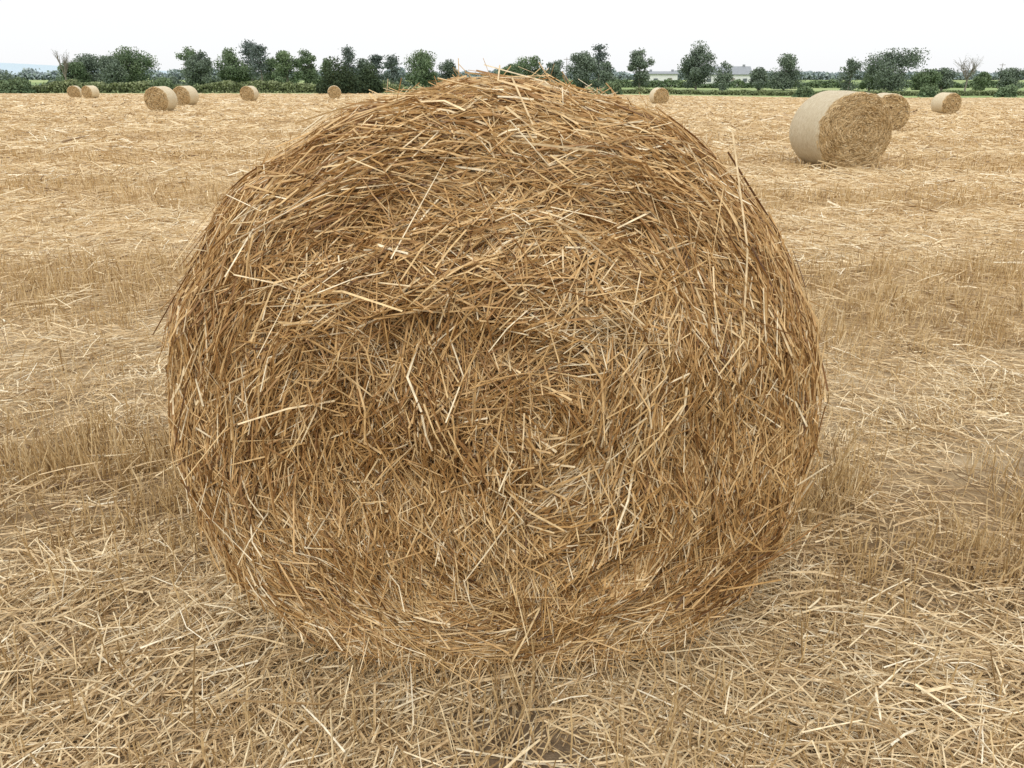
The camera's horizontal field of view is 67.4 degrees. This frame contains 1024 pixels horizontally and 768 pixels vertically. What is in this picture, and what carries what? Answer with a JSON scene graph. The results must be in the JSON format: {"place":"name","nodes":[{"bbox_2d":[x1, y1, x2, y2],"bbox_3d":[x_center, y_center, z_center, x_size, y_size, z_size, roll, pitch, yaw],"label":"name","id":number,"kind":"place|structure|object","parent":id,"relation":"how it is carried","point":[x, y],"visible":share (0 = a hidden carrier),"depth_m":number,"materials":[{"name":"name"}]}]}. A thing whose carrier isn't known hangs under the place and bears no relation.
{"place":"outdoors","nodes":[
{"label":"outdoors","id":0,"kind":"place"},
{"bbox_2d":[0,63,992,74],"bbox_3d":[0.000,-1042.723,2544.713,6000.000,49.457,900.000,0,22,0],"label":"hill","id":1,"kind":"structure","parent":0,"point":[16,68],"depth_m":2343.40,"materials":[{"name":"green plant"}]},
{"bbox_2d":[0,78,1023,767],"bbox_3d":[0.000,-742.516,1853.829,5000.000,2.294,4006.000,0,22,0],"label":"ground","id":2,"kind":"structure","parent":0,"point":[564,748],"depth_m":3.42,"materials":[{"name":"beige plant"}]},
{"bbox_2d":[0,76,36,92],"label":"bush","id":3,"kind":"object","parent":2,"relation":"on","point":[15,85],"visible":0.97,"depth_m":135.08,"materials":[{"name":"green plant"}]},
{"bbox_2d":[52,50,73,79],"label":"bare tree","id":4,"kind":"object","parent":2,"relation":"on","point":[65,64],"visible":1,"depth_m":158.67,"materials":[{"name":"brown plant"}]},
{"bbox_2d":[55,62,92,82],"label":"tree","id":5,"kind":"object","parent":2,"relation":"on","point":[76,70],"visible":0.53,"depth_m":164.60,"materials":[{"name":"green plant"}]},
{"bbox_2d":[67,86,81,96],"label":"round bale","id":6,"kind":"object","parent":2,"relation":"on","point":[73,91],"visible":0.91,"depth_m":86.41},
{"bbox_2d":[71,53,106,81],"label":"tree","id":7,"kind":"object","parent":2,"relation":"on","point":[89,63],"visible":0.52,"depth_m":169.30,"materials":[{"name":"green plant"}]},
{"bbox_2d":[81,85,99,97],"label":"round bale","id":8,"kind":"object","parent":2,"relation":"on","point":[92,91],"visible":0.97,"depth_m":83.69},
{"bbox_2d":[95,55,128,83],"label":"tree","id":9,"kind":"object","parent":2,"relation":"on","point":[111,70],"visible":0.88,"depth_m":159.59,"materials":[{"name":"green plant"}]},
{"bbox_2d":[102,45,161,82],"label":"tree","id":10,"kind":"object","parent":2,"relation":"on","point":[135,67],"visible":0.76,"depth_m":165.55,"materials":[{"name":"green plant"}]},
{"bbox_2d":[144,86,177,110],"bbox_3d":[-19.290,-15.643,42.159,1.398,1.308,1.316,1,22,4],"label":"round bale","id":11,"kind":"object","parent":2,"relation":"on","point":[160,98],"visible":0.98,"depth_m":41.71},
{"bbox_2d":[149,77,173,89],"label":"bush","id":12,"kind":"object","parent":2,"relation":"on","point":[164,81],"visible":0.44,"depth_m":135.13,"materials":[{"name":"green plant"}]},
{"bbox_2d":[173,86,198,105],"bbox_3d":[-22.695,-20.012,53.335,1.398,1.308,1.316,4,22,9],"label":"round bale","id":13,"kind":"object","parent":2,"relation":"on","point":[187,95],"visible":0.77,"depth_m":52.89},
{"bbox_2d":[174,46,199,81],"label":"tree","id":14,"kind":"object","parent":2,"relation":"on","point":[188,52],"visible":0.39,"depth_m":170.70,"materials":[{"name":"green plant"}]},
{"bbox_2d":[180,49,220,86],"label":"tree","id":15,"kind":"object","parent":2,"relation":"on","point":[199,68],"visible":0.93,"depth_m":160.73,"materials":[{"name":"green plant"}]},
{"bbox_2d":[0,79,404,92],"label":"hedge","id":16,"kind":"object","parent":2,"relation":"on","point":[270,86],"visible":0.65,"depth_m":140.09,"materials":[{"name":"green plant"}]},
{"bbox_2d":[212,47,255,82],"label":"tree","id":17,"kind":"object","parent":2,"relation":"on","point":[231,68],"visible":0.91,"depth_m":166.21,"materials":[{"name":"green plant"}]},
{"bbox_2d":[236,39,260,80],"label":"pine tree","id":18,"kind":"object","parent":2,"relation":"on","point":[245,46],"visible":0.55,"depth_m":172.03,"materials":[{"name":"green plant"}]},
{"bbox_2d":[240,86,258,100],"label":"round bale","id":19,"kind":"object","parent":2,"relation":"on","point":[249,93],"visible":0.98,"depth_m":69.67},
{"bbox_2d":[0,68,501,86],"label":"woodland","id":20,"kind":"object","parent":2,"relation":"on","point":[7,76],"visible":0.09,"depth_m":188.44,"materials":[{"name":"green plant"}]},
{"bbox_2d":[246,43,269,83],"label":"pine tree","id":21,"kind":"object","parent":2,"relation":"on","point":[258,51],"visible":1,"depth_m":162.39,"materials":[{"name":"green plant"}]},
{"bbox_2d":[259,56,288,81],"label":"tree","id":22,"kind":"object","parent":2,"relation":"on","point":[271,62],"visible":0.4,"depth_m":169.22,"materials":[{"name":"green plant"}]},
{"bbox_2d":[271,50,303,83],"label":"tree","id":23,"kind":"object","parent":2,"relation":"on","point":[285,68],"visible":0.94,"depth_m":158.29,"materials":[{"name":"green plant"}]},
{"bbox_2d":[295,48,321,83],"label":"tree","id":24,"kind":"object","parent":2,"relation":"on","point":[310,74],"visible":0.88,"depth_m":164.56,"materials":[{"name":"green plant"}]},
{"bbox_2d":[318,58,333,77],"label":"tree","id":25,"kind":"object","parent":2,"relation":"on","point":[323,63],"visible":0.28,"depth_m":169.83,"materials":[{"name":"green plant"}]},
{"bbox_2d":[328,85,340,98],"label":"round bale","id":26,"kind":"object","parent":2,"relation":"on","point":[334,91],"visible":0.95,"depth_m":79.87},
{"bbox_2d":[313,56,369,93],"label":"bush","id":27,"kind":"object","parent":2,"relation":"on","point":[345,83],"visible":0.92,"depth_m":127.01,"materials":[{"name":"green plant"}]},
{"bbox_2d":[338,44,359,76],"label":"pine tree","id":28,"kind":"object","parent":2,"relation":"on","point":[347,60],"visible":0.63,"depth_m":159.44,"materials":[{"name":"green plant"}]},
{"bbox_2d":[353,58,374,78],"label":"tree","id":29,"kind":"object","parent":2,"relation":"on","point":[362,63],"visible":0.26,"depth_m":165.34,"materials":[{"name":"green plant"}]},
{"bbox_2d":[354,61,383,92],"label":"bush","id":30,"kind":"object","parent":2,"relation":"on","point":[370,77],"visible":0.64,"depth_m":131.94,"materials":[{"name":"green plant"}]},
{"bbox_2d":[368,54,386,79],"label":"pine tree","id":31,"kind":"object","parent":2,"relation":"on","point":[375,59],"visible":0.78,"depth_m":171.39,"materials":[{"name":"green plant"}]},
{"bbox_2d":[381,53,403,83],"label":"pine tree","id":32,"kind":"object","parent":2,"relation":"on","point":[391,64],"visible":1,"depth_m":161.54,"materials":[{"name":"green plant"}]},
{"bbox_2d":[403,49,442,86],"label":"tree","id":33,"kind":"object","parent":2,"relation":"on","point":[421,74],"visible":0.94,"depth_m":167.10,"materials":[{"name":"green plant"}]},
{"bbox_2d":[436,59,461,79],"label":"tree","id":34,"kind":"object","parent":2,"relation":"on","point":[447,69],"visible":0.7,"depth_m":173.54,"materials":[{"name":"green plant"}]},
{"bbox_2d":[152,58,828,696],"bbox_3d":[-0.037,-0.149,2.211,1.542,1.441,1.556,0,22,0],"label":"round bale","id":35,"kind":"object","parent":2,"relation":"on","point":[490,366],"visible":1,"depth_m":1.55,"materials":[{"name":"plant"}]},
{"bbox_2d":[500,63,522,75],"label":"tree","id":36,"kind":"object","parent":2,"relation":"on","point":[515,68],"visible":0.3,"depth_m":162.78,"materials":[{"name":"green plant"}]},
{"bbox_2d":[0,94,1023,767],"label":"standing stubble","id":37,"kind":"object","parent":2,"relation":"on","point":[88,442],"visible":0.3,"depth_m":2.86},
{"bbox_2d":[0,92,1023,767],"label":"loose straw","id":38,"kind":"object","parent":2,"relation":"on","point":[870,672],"visible":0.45,"depth_m":2.20,"materials":[{"name":"beige plant"}]},
{"bbox_2d":[0,66,1023,79],"bbox_3d":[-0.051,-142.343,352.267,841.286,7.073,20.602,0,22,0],"label":"woodland","id":39,"kind":"object","parent":2,"relation":"on","point":[30,74],"visible":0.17,"depth_m":349.81,"materials":[{"name":"green plant"}]},
{"bbox_2d":[515,55,545,80],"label":"tree","id":40,"kind":"object","parent":2,"relation":"on","point":[533,62],"visible":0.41,"depth_m":168.16,"materials":[{"name":"green plant"}]},
{"bbox_2d":[542,59,564,85],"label":"tree","id":41,"kind":"object","parent":2,"relation":"on","point":[557,73],"visible":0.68,"depth_m":158.53,"materials":[{"name":"green plant"}]},
{"bbox_2d":[563,50,602,88],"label":"tree","id":42,"kind":"object","parent":2,"relation":"on","point":[585,66],"visible":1,"depth_m":163.59,"materials":[{"name":"green plant"}]},
{"bbox_2d":[590,43,611,80],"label":"pine tree","id":43,"kind":"object","parent":2,"relation":"on","point":[600,55],"visible":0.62,"depth_m":169.68,"materials":[{"name":"green plant"}]},
{"bbox_2d":[598,61,617,88],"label":"tree","id":44,"kind":"object","parent":2,"relation":"on","point":[607,73],"visible":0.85,"depth_m":160.56,"materials":[{"name":"green plant"}]},
{"bbox_2d":[603,79,622,94],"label":"bush","id":45,"kind":"object","parent":2,"relation":"on","point":[615,86],"visible":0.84,"depth_m":135.48,"materials":[{"name":"green plant"}]},
{"bbox_2d":[626,47,655,87],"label":"tree","id":46,"kind":"object","parent":2,"relation":"on","point":[638,62],"visible":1,"depth_m":165.73,"materials":[{"name":"green plant"}]},
{"bbox_2d":[649,87,668,103],"bbox_3d":[12.221,-23.864,63.647,1.398,1.308,1.316,-4,22,-9],"label":"round bale","id":47,"kind":"object","parent":2,"relation":"on","point":[660,95],"visible":0.9,"depth_m":63.17},
{"bbox_2d":[647,69,678,85],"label":"farmhouse","id":48,"kind":"object","parent":2,"relation":"on","point":[672,74],"visible":0.58,"depth_m":206.66,"materials":[{"name":"paint"}]},
{"bbox_2d":[677,40,718,89],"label":"tree","id":49,"kind":"object","parent":2,"relation":"on","point":[699,74],"visible":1,"depth_m":171.46,"materials":[{"name":"green plant"}]},
{"bbox_2d":[405,86,1023,95],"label":"hedge","id":50,"kind":"object","parent":2,"relation":"on","point":[761,92],"visible":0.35,"depth_m":144.48,"materials":[{"name":"green plant"}]},
{"bbox_2d":[712,60,733,90],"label":"tree","id":51,"kind":"object","parent":2,"relation":"on","point":[722,79],"visible":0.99,"depth_m":162.43,"materials":[{"name":"green plant"}]},
{"bbox_2d":[703,64,751,85],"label":"farmhouse","id":52,"kind":"object","parent":2,"relation":"on","point":[742,73],"visible":0.4,"depth_m":208.01,"materials":[{"name":"paint"}]},
{"bbox_2d":[748,66,768,89],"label":"tree","id":53,"kind":"object","parent":2,"relation":"on","point":[758,80],"visible":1,"depth_m":167.76,"materials":[{"name":"green plant"}]},
{"bbox_2d":[766,52,805,89],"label":"tree","id":54,"kind":"object","parent":2,"relation":"on","point":[785,77],"visible":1,"depth_m":173.31,"materials":[{"name":"green plant"}]},
{"bbox_2d":[561,78,1023,87],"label":"hedge","id":55,"kind":"object","parent":2,"relation":"on","point":[743,84],"visible":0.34,"depth_m":193.15,"materials":[{"name":"green plant"}]},
{"bbox_2d":[791,85,814,96],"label":"bush","id":56,"kind":"object","parent":2,"relation":"on","point":[805,91],"visible":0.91,"depth_m":135.63,"materials":[{"name":"green plant"}]},
{"bbox_2d":[789,90,893,168],"bbox_3d":[5.853,-4.517,13.653,1.375,1.306,1.314,-2,22,-6],"label":"round bale","id":57,"kind":"object","parent":2,"relation":"on","point":[846,129],"visible":0.96,"depth_m":13.19},
{"bbox_2d":[835,57,863,90],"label":"tree","id":58,"kind":"object","parent":2,"relation":"on","point":[851,68],"visible":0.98,"depth_m":163.88,"materials":[{"name":"green plant"}]},
{"bbox_2d":[856,67,881,89],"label":"tree","id":59,"kind":"object","parent":2,"relation":"on","point":[862,84],"visible":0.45,"depth_m":169.88,"materials":[{"name":"green plant"}]},
{"bbox_2d":[877,93,909,130],"bbox_3d":[13.306,-9.654,27.321,1.398,1.308,1.316,3,22,7],"label":"round bale","id":60,"kind":"object","parent":2,"relation":"on","point":[899,105],"visible":0.5,"depth_m":26.72},
{"bbox_2d":[859,47,931,90],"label":"tree","id":61,"kind":"object","parent":2,"relation":"on","point":[888,64],"visible":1,"depth_m":157.80,"materials":[{"name":"green plant"}]},
{"bbox_2d":[910,68,943,89],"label":"tree","id":62,"kind":"object","parent":2,"relation":"on","point":[921,78],"visible":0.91,"depth_m":164.92,"materials":[{"name":"green plant"}]},
{"bbox_2d":[917,86,937,96],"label":"bush","id":63,"kind":"object","parent":2,"relation":"on","point":[926,91],"visible":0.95,"depth_m":135.78,"materials":[{"name":"green plant"}]},
{"bbox_2d":[932,67,959,90],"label":"tree","id":64,"kind":"object","parent":2,"relation":"on","point":[946,82],"visible":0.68,"depth_m":170.61,"materials":[{"name":"green plant"}]},
{"bbox_2d":[931,92,961,113],"bbox_3d":[27.920,-18.010,49.294,1.398,1.308,1.316,-3,22,-7],"label":"round bale","id":65,"kind":"object","parent":2,"relation":"on","point":[944,102],"visible":0.98,"depth_m":48.87},
{"bbox_2d":[954,55,982,90],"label":"bare tree","id":66,"kind":"object","parent":2,"relation":"on","point":[964,71],"visible":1,"depth_m":160.51,"materials":[{"name":"grey plant"}]},
{"bbox_2d":[971,71,991,90],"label":"tree","id":67,"kind":"object","parent":2,"relation":"on","point":[982,79],"visible":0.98,"depth_m":166.82,"materials":[{"name":"green plant"}]},
{"bbox_2d":[993,83,1017,96],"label":"bush","id":68,"kind":"object","parent":2,"relation":"on","point":[1009,90],"visible":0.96,"depth_m":135.70,"materials":[{"name":"green plant"}]},
{"bbox_2d":[994,67,1023,89],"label":"tree","id":69,"kind":"object","parent":2,"relation":"on","point":[1008,76],"visible":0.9,"depth_m":171.94,"materials":[{"name":"green plant"}]},
{"bbox_2d":[0,0,1023,73],"label":"sky","id":70,"kind":"structure","parent":0,"point":[822,34],"materials":[{"name":"white"}]}
]}

